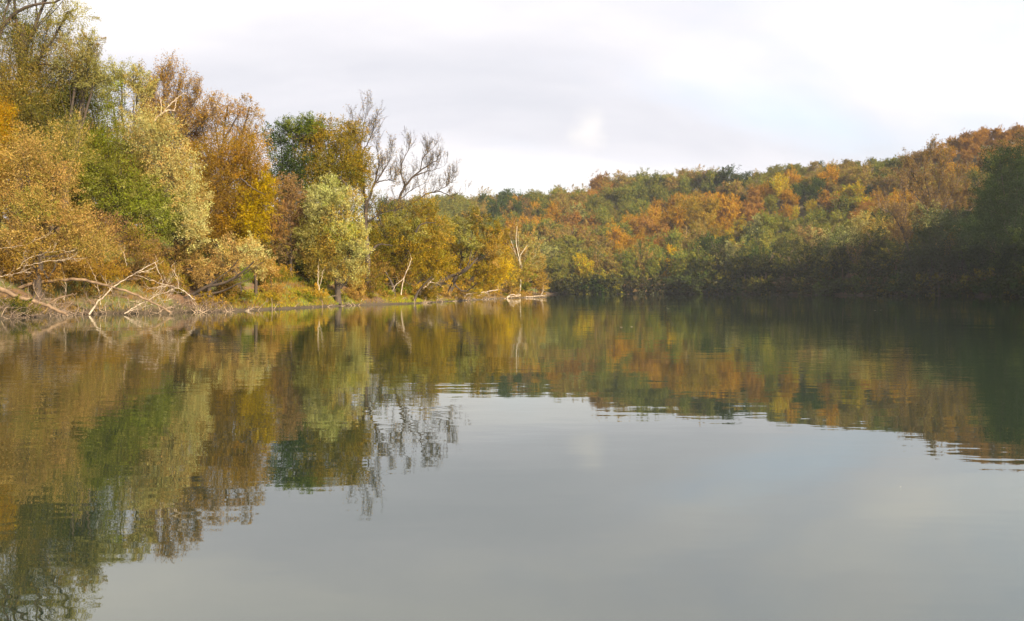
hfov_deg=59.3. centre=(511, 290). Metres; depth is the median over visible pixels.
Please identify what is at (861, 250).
leaning tree
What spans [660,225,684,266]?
hillside tree
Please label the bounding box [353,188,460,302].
willow tree
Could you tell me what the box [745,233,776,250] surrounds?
hillside tree
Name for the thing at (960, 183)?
hillside tree
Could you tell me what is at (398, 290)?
bush
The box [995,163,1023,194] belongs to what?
hillside tree
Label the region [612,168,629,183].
hillside tree
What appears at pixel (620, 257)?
hillside tree
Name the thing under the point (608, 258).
hillside tree
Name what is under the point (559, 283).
shrub
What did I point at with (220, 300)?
bush
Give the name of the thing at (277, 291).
bush
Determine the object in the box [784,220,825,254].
willow tree
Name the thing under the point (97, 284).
dead branch
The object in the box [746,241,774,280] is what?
hillside tree
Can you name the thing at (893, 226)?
hillside tree
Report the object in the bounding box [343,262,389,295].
thicket
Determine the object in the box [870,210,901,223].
hillside tree
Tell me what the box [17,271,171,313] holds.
fallen trunk
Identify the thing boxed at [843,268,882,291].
shrub
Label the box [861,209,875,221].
hillside tree
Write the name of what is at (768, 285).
shrub
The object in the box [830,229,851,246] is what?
hillside tree
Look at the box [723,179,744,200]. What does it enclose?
hillside tree
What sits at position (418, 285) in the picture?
bush
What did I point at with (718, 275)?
shrub
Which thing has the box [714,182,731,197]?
hillside tree
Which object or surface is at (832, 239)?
willow tree
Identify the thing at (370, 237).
wood tree
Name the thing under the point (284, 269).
bush
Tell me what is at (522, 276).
bush
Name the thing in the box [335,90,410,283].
bare tree
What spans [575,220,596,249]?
hillside tree
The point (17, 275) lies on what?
thicket
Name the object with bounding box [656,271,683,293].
shrub
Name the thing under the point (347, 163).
willow tree
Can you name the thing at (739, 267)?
hillside tree
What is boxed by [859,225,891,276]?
hillside tree
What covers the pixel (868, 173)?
hillside tree
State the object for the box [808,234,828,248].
leaning tree
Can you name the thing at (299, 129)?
dark green tree
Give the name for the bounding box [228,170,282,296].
golden leaved tree
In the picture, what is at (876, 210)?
hillside tree
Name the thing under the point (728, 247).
hillside tree
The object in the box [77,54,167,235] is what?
willow tree
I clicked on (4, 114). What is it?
orange leaved tree
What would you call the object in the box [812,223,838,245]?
hillside tree
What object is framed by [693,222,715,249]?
hillside tree
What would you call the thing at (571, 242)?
hillside tree
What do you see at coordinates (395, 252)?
wood tree
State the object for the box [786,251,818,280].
hillside tree
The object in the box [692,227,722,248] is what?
hillside tree
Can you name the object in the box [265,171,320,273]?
brown thicket tree
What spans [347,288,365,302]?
bush
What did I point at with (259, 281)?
bush
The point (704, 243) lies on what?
hillside tree
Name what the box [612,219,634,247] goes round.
hillside tree
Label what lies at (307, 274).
bush
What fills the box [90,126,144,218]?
wood tree
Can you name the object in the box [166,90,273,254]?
willow tree
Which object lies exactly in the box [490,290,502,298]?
bush
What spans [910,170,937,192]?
hillside tree
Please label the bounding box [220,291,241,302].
bush
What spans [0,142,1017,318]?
ground
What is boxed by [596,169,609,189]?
hillside tree
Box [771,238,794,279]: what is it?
willow tree
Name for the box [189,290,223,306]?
bush
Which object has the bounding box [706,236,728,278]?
hillside tree
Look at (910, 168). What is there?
twiggy tree
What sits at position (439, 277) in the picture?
wood tree
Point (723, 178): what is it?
hillside tree
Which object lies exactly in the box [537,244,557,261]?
hillside tree
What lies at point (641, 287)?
shrub
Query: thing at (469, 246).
willow tree
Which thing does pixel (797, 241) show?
hillside tree
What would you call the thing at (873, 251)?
hillside tree
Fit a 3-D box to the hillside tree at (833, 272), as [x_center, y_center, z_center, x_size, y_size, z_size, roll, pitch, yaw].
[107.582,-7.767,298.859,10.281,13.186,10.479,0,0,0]
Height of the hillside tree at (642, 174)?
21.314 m
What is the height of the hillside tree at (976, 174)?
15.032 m
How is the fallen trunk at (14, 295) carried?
on the ground at (250, 286)
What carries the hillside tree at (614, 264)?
on the ground at (250, 286)
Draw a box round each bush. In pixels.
[0,294,41,316]
[166,283,194,294]
[171,240,203,254]
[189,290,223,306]
[214,270,240,292]
[215,296,232,305]
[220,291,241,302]
[230,287,246,298]
[244,289,258,299]
[249,257,277,275]
[251,275,272,286]
[258,280,289,296]
[258,281,273,291]
[258,288,282,303]
[264,257,283,286]
[267,251,279,262]
[268,265,290,281]
[279,251,315,279]
[280,263,297,273]
[284,269,294,279]
[293,275,332,292]
[295,290,318,301]
[301,282,329,297]
[302,266,313,278]
[345,279,367,298]
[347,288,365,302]
[376,281,395,294]
[389,284,411,294]
[409,282,421,294]
[431,286,456,298]
[444,278,482,298]
[480,234,521,298]
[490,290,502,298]
[493,254,537,295]
[509,249,552,295]
[518,281,531,293]
[521,289,532,295]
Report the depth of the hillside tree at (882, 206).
327.86 m
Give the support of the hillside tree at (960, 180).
on the ground at (250, 286)
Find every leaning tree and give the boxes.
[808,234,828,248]
[844,235,876,276]
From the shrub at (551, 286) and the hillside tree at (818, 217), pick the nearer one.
the shrub at (551, 286)
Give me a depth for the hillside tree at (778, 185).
426.12 m
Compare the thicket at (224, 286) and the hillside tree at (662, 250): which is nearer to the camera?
the thicket at (224, 286)
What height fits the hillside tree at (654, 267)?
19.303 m
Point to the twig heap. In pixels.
(174, 305)
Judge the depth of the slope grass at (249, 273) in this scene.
83.93 m
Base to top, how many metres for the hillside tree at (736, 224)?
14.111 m
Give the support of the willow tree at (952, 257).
on the ground at (250, 286)
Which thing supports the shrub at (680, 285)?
on the ground at (250, 286)
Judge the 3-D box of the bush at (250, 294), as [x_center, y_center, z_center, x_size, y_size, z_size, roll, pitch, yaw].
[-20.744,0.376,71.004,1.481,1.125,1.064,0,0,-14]
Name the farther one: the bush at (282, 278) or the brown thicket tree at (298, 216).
the brown thicket tree at (298, 216)
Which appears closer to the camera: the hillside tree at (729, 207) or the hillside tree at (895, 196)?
the hillside tree at (895, 196)
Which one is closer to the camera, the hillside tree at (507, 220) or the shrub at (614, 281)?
the shrub at (614, 281)
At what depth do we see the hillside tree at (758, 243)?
346.89 m
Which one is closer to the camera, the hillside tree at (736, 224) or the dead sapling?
the dead sapling
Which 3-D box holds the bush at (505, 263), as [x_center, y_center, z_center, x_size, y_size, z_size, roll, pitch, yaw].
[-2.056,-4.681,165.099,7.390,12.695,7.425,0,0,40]
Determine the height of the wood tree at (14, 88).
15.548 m
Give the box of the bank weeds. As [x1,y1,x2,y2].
[0,222,538,314]
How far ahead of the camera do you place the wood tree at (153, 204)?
83.58 m
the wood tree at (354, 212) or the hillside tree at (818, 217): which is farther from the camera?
the hillside tree at (818, 217)
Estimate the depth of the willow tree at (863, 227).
291.32 m
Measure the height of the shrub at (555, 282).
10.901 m
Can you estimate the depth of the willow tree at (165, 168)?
65.28 m
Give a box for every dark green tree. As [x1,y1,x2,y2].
[256,111,335,255]
[945,172,1011,274]
[964,133,1023,275]
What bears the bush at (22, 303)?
on the ground at (250, 286)
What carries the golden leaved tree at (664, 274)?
on the ground at (250, 286)
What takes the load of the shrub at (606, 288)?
on the ground at (250, 286)
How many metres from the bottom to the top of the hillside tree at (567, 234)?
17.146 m
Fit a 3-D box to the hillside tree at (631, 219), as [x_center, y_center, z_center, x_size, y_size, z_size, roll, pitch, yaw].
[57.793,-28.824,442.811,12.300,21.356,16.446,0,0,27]
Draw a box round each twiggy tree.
[127,48,229,229]
[871,175,928,295]
[891,133,986,277]
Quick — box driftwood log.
[466,287,502,295]
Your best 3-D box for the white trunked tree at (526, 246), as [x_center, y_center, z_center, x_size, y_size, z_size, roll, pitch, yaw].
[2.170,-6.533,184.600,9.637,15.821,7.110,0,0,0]
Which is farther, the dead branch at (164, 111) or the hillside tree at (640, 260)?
the hillside tree at (640, 260)
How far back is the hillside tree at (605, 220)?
454.68 m
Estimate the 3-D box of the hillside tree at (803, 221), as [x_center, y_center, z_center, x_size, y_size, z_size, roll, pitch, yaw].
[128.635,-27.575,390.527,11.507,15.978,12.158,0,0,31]
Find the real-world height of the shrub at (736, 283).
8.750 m
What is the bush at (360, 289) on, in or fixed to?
on the ground at (250, 286)
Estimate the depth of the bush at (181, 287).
63.72 m
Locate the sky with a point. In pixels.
(541, 95)
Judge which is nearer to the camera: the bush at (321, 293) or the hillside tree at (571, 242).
the bush at (321, 293)
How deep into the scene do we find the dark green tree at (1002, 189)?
213.26 m
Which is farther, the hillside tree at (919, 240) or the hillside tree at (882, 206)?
the hillside tree at (882, 206)
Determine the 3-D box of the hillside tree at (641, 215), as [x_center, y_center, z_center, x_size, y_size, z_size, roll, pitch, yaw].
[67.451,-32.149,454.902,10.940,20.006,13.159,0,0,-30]
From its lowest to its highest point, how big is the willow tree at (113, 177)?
15.197 m
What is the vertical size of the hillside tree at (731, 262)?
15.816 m
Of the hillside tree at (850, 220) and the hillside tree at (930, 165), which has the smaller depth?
the hillside tree at (850, 220)
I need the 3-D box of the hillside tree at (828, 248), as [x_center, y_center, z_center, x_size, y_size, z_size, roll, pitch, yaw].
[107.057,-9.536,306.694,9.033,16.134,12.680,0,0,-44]
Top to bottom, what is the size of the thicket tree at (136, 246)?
6.184 m
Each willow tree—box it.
[0,10,118,254]
[0,104,127,300]
[30,56,199,250]
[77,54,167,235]
[114,94,214,283]
[134,230,277,302]
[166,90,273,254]
[174,116,280,291]
[282,112,377,271]
[290,171,375,303]
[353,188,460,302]
[428,205,511,296]
[714,237,745,278]
[741,214,774,249]
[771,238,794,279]
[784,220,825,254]
[814,225,852,275]
[838,209,892,273]
[894,201,961,283]
[916,203,987,282]
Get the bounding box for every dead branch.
[0,223,80,276]
[86,260,113,304]
[89,260,163,314]
[125,272,179,313]
[136,266,195,299]
[155,92,186,119]
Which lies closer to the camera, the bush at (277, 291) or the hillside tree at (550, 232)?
the bush at (277, 291)
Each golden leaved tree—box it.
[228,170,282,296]
[655,244,676,276]
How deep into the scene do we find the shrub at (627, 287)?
360.65 m
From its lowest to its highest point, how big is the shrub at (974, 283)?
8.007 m
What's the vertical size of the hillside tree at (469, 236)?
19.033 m
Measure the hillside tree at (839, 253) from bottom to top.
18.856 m
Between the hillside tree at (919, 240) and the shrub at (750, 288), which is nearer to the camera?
the hillside tree at (919, 240)
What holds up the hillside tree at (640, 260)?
on the ground at (250, 286)
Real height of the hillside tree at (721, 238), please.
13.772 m
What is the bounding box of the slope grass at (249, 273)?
[139,233,388,289]
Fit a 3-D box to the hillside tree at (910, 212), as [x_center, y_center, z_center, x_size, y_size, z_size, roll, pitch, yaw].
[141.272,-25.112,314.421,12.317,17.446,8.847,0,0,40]
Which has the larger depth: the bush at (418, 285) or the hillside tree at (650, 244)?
the hillside tree at (650, 244)
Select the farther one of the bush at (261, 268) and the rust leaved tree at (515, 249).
the rust leaved tree at (515, 249)
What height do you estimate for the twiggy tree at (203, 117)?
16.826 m
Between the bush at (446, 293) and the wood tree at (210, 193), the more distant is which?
the bush at (446, 293)
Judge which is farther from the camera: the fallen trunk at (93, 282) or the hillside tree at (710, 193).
the hillside tree at (710, 193)
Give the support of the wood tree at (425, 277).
on the ground at (250, 286)
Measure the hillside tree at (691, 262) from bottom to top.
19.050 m
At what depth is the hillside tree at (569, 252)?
379.88 m
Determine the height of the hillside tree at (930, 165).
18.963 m
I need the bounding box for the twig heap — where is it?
[0,272,546,318]
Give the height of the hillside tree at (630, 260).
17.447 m
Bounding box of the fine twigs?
[0,264,533,318]
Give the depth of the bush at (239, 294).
68.97 m
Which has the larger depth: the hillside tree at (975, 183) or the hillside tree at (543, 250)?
the hillside tree at (543, 250)
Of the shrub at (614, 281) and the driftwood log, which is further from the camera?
the shrub at (614, 281)
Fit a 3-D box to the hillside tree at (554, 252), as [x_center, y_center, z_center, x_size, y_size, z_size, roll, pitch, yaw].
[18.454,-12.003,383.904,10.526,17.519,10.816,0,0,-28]
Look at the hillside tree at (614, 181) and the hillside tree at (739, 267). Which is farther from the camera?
the hillside tree at (614, 181)
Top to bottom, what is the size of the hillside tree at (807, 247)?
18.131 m
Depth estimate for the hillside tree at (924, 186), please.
338.75 m
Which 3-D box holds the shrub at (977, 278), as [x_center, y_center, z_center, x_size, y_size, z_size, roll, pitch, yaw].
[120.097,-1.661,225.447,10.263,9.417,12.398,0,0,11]
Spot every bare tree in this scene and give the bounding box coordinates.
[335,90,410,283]
[386,126,473,275]
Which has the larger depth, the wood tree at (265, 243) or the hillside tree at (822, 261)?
the hillside tree at (822, 261)
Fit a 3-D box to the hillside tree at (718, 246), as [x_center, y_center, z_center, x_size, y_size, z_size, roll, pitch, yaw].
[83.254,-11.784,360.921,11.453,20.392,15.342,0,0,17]
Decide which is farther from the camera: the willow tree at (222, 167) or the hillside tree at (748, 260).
the hillside tree at (748, 260)
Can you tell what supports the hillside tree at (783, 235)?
on the ground at (250, 286)
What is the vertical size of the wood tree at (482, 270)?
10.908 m
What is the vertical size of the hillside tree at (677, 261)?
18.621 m
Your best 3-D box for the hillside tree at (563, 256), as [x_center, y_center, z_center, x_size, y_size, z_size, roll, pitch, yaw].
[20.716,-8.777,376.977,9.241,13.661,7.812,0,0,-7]
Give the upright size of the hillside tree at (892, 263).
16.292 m
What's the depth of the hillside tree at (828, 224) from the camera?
353.41 m
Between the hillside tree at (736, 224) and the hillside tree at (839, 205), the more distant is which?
the hillside tree at (736, 224)
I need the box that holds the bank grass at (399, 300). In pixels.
[126,286,457,309]
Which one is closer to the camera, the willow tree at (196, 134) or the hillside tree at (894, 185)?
the willow tree at (196, 134)
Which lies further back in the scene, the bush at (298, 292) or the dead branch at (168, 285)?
the bush at (298, 292)
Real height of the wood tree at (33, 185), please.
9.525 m
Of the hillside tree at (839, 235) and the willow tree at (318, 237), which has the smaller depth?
the willow tree at (318, 237)
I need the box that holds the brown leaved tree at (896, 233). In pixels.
[881,221,919,279]
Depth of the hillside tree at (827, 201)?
395.06 m
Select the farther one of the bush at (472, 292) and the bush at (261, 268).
the bush at (472, 292)
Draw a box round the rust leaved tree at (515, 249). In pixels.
[500,231,518,293]
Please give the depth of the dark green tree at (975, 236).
232.05 m
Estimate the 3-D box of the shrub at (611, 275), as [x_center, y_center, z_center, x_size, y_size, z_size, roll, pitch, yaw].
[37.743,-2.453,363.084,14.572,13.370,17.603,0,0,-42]
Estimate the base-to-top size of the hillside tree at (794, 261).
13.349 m
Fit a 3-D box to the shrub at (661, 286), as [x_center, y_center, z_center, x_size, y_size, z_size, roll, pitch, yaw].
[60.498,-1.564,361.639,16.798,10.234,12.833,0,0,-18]
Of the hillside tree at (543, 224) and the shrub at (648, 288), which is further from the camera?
the hillside tree at (543, 224)
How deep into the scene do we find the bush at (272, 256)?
89.88 m
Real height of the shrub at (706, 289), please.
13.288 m
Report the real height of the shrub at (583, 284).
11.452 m
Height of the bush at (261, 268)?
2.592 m
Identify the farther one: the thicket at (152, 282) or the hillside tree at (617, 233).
the hillside tree at (617, 233)
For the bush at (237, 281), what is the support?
on the ground at (250, 286)
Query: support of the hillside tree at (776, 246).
on the ground at (250, 286)
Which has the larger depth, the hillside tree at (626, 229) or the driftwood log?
the hillside tree at (626, 229)
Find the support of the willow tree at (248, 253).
on the ground at (250, 286)
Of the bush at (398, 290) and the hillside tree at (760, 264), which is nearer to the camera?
the bush at (398, 290)
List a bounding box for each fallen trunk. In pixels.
[0,286,76,315]
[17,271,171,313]
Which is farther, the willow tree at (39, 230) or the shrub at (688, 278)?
the shrub at (688, 278)
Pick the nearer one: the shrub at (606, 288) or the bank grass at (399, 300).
the bank grass at (399, 300)
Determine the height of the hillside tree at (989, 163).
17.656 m
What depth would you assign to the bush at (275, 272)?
75.97 m
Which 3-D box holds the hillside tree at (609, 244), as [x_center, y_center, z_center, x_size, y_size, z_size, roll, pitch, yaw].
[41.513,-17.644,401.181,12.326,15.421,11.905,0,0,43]
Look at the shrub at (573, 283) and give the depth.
357.50 m
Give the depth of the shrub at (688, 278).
349.41 m
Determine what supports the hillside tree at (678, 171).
on the ground at (250, 286)
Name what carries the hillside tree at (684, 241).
on the ground at (250, 286)
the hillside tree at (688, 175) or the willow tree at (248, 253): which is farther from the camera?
the hillside tree at (688, 175)
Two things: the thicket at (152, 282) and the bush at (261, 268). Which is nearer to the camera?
the thicket at (152, 282)
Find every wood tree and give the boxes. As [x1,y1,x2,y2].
[0,60,55,158]
[0,94,44,218]
[0,143,78,222]
[34,137,99,224]
[39,121,116,224]
[57,157,147,229]
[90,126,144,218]
[104,140,190,227]
[154,145,221,238]
[180,147,246,237]
[229,163,299,249]
[264,178,334,258]
[294,188,373,266]
[333,207,390,276]
[369,212,423,279]
[389,219,448,285]
[423,236,473,293]
[451,247,481,290]
[472,252,504,287]
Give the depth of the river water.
7.90 m
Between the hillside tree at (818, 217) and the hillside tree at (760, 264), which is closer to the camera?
the hillside tree at (760, 264)
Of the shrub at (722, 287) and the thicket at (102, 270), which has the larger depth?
the shrub at (722, 287)
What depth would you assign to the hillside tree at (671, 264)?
369.88 m
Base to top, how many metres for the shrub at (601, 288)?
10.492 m
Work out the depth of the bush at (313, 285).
87.71 m
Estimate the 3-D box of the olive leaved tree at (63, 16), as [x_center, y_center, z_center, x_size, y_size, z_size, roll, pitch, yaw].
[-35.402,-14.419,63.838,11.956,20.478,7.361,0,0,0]
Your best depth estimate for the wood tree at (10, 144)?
73.96 m
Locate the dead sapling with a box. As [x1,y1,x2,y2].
[390,255,411,294]
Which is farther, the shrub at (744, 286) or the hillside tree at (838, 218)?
the hillside tree at (838, 218)
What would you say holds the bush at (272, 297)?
on the ground at (250, 286)
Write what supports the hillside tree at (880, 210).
on the ground at (250, 286)
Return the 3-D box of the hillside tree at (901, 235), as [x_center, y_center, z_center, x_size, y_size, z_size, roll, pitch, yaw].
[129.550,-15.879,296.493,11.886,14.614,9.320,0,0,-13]
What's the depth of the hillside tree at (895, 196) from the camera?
341.91 m
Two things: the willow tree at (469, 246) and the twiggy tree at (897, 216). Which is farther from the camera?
the twiggy tree at (897, 216)
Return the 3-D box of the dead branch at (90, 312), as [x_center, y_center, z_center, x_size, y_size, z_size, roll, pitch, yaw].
[-23.367,-0.379,55.062,5.005,3.713,0.861,0,0,0]
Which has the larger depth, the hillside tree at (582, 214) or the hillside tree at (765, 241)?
the hillside tree at (582, 214)
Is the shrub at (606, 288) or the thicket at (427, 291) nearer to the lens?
the thicket at (427, 291)
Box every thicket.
[0,247,67,294]
[35,245,134,297]
[104,248,189,296]
[170,257,241,298]
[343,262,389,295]
[385,277,445,300]
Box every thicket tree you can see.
[6,206,165,290]
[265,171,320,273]
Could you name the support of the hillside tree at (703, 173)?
on the ground at (250, 286)
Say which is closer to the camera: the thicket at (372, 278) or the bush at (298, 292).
the bush at (298, 292)
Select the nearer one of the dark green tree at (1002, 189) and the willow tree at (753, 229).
the dark green tree at (1002, 189)
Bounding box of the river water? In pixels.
[0,294,1023,620]
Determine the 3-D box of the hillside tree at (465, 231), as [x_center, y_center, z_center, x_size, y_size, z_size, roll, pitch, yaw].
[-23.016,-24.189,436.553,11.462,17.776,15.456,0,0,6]
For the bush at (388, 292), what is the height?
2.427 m
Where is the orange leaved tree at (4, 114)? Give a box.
[0,79,29,271]
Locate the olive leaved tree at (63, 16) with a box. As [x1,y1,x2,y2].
[0,0,100,231]
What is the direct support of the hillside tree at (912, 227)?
on the ground at (250, 286)
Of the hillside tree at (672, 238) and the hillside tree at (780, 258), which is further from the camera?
the hillside tree at (672, 238)
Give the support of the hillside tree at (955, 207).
on the ground at (250, 286)
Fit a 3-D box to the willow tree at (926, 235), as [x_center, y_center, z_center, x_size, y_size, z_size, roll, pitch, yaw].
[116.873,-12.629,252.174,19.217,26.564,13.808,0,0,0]
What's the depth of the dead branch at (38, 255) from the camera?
53.99 m
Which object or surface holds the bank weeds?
on the ground at (250, 286)
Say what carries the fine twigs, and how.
on the ground at (250, 286)
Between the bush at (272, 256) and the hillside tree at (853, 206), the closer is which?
the bush at (272, 256)
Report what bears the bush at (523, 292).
on the ground at (250, 286)
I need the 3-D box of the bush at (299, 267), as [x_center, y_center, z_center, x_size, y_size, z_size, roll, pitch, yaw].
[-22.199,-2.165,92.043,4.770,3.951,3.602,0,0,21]
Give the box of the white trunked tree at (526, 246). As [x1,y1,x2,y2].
[502,223,545,295]
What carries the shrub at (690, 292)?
on the ground at (250, 286)
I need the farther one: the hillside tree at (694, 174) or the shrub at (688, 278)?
the hillside tree at (694, 174)
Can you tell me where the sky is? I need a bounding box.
[0,0,1023,228]
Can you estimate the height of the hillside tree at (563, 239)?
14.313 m
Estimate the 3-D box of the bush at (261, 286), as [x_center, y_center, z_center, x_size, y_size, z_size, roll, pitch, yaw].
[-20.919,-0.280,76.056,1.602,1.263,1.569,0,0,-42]
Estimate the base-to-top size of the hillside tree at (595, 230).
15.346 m
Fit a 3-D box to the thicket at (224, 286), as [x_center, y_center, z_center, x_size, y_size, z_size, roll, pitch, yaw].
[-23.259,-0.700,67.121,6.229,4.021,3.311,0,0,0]
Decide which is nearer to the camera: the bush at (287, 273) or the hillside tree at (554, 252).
the bush at (287, 273)
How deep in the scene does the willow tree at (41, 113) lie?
62.78 m
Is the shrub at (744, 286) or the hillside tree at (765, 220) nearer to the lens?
the shrub at (744, 286)
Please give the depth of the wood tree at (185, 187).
91.67 m
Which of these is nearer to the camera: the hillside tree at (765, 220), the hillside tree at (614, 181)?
the hillside tree at (765, 220)
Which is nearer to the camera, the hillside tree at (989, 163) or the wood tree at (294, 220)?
the wood tree at (294, 220)
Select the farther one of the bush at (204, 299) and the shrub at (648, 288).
the shrub at (648, 288)
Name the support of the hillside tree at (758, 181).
on the ground at (250, 286)
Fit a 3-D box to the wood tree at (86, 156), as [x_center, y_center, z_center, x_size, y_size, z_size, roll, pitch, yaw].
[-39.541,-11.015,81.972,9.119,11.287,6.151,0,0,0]
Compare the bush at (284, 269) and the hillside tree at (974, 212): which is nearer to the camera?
the bush at (284, 269)
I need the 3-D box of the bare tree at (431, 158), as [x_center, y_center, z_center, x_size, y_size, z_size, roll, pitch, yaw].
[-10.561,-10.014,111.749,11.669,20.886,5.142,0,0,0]
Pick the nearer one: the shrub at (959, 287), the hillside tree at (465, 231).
the shrub at (959, 287)
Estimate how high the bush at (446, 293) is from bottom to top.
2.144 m
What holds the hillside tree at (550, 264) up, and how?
on the ground at (250, 286)
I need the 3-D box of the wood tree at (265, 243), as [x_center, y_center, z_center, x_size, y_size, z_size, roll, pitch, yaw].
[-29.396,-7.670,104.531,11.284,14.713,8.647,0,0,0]
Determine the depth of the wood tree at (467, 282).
169.40 m
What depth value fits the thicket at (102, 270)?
59.80 m
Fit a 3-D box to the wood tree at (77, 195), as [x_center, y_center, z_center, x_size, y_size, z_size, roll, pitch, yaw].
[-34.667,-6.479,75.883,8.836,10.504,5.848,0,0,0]
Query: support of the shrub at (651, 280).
on the ground at (250, 286)
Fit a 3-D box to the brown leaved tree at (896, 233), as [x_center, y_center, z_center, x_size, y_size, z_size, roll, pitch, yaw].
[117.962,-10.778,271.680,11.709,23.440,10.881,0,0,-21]
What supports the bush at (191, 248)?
on the ground at (250, 286)
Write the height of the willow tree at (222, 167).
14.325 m
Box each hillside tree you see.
[454,233,479,259]
[456,224,473,241]
[504,212,523,236]
[533,217,556,239]
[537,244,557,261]
[537,258,558,281]
[540,219,561,242]
[545,242,561,260]
[552,254,572,272]
[553,235,585,252]
[556,235,576,245]
[557,222,575,239]
[559,247,582,272]
[563,200,587,235]
[571,247,608,273]
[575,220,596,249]
[587,224,605,249]
[592,212,613,228]
[594,234,618,255]
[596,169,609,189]
[600,250,618,272]
[603,257,623,276]
[606,225,627,258]
[609,170,623,186]
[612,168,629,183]
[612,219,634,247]
[612,246,633,278]
[617,249,643,279]
[621,213,639,235]
[629,241,654,276]
[631,168,650,178]
[633,234,658,255]
[635,208,654,231]
[643,245,668,276]
[648,244,666,274]
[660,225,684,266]
[667,247,692,277]
[668,244,687,268]
[674,168,692,178]
[676,167,695,184]
[677,232,690,249]
[680,236,716,271]
[681,241,707,272]
[689,164,703,192]
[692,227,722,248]
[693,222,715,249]
[695,167,719,191]
[703,191,723,209]
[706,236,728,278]
[706,237,730,271]
[712,166,729,186]
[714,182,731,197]
[716,236,728,244]
[718,192,743,222]
[718,233,741,276]
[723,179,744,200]
[728,251,746,281]
[730,249,754,281]
[731,213,749,238]
[743,239,772,278]
[744,246,764,280]
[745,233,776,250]
[746,174,769,185]
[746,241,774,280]
[748,248,777,278]
[754,208,778,235]
[769,171,792,202]
[769,244,799,279]
[770,234,794,262]
[775,231,798,245]
[781,252,801,278]
[785,230,805,251]
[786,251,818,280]
[795,210,815,228]
[797,234,821,257]
[800,221,817,236]
[802,207,827,227]
[809,237,834,279]
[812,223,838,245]
[812,240,837,277]
[817,190,844,225]
[820,221,845,231]
[825,210,848,226]
[825,249,847,279]
[826,192,853,219]
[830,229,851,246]
[831,232,854,279]
[842,194,869,217]
[842,216,863,240]
[853,161,875,186]
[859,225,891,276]
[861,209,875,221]
[861,242,897,274]
[864,208,895,234]
[869,198,894,218]
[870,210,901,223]
[873,200,891,214]
[874,237,913,281]
[876,236,905,274]
[883,219,900,242]
[889,168,908,193]
[889,191,908,204]
[891,223,912,245]
[900,217,929,240]
[901,196,927,222]
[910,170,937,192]
[910,217,937,274]
[912,179,937,198]
[921,159,941,186]
[943,175,962,199]
[947,200,967,219]
[948,166,971,200]
[960,173,995,197]
[963,188,977,218]
[967,191,996,220]
[970,166,991,186]
[980,150,998,180]
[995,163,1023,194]
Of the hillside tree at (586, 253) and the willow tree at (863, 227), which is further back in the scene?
the hillside tree at (586, 253)
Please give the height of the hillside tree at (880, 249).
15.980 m
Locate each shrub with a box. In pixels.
[543,278,563,291]
[548,272,575,293]
[557,269,597,293]
[558,278,574,293]
[574,272,596,293]
[578,275,610,293]
[592,268,626,293]
[592,278,621,292]
[594,268,632,293]
[622,275,649,293]
[623,280,634,293]
[631,272,662,293]
[642,271,666,288]
[648,274,675,293]
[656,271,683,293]
[670,273,703,293]
[675,267,711,293]
[684,280,702,293]
[688,272,727,293]
[697,269,736,293]
[713,276,733,293]
[730,277,754,293]
[738,280,758,294]
[743,274,772,294]
[758,275,781,294]
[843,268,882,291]
[905,272,952,295]
[949,271,986,295]
[967,267,1001,296]
[970,271,996,293]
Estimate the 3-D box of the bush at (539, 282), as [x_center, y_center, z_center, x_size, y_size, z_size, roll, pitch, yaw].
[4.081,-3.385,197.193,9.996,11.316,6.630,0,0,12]

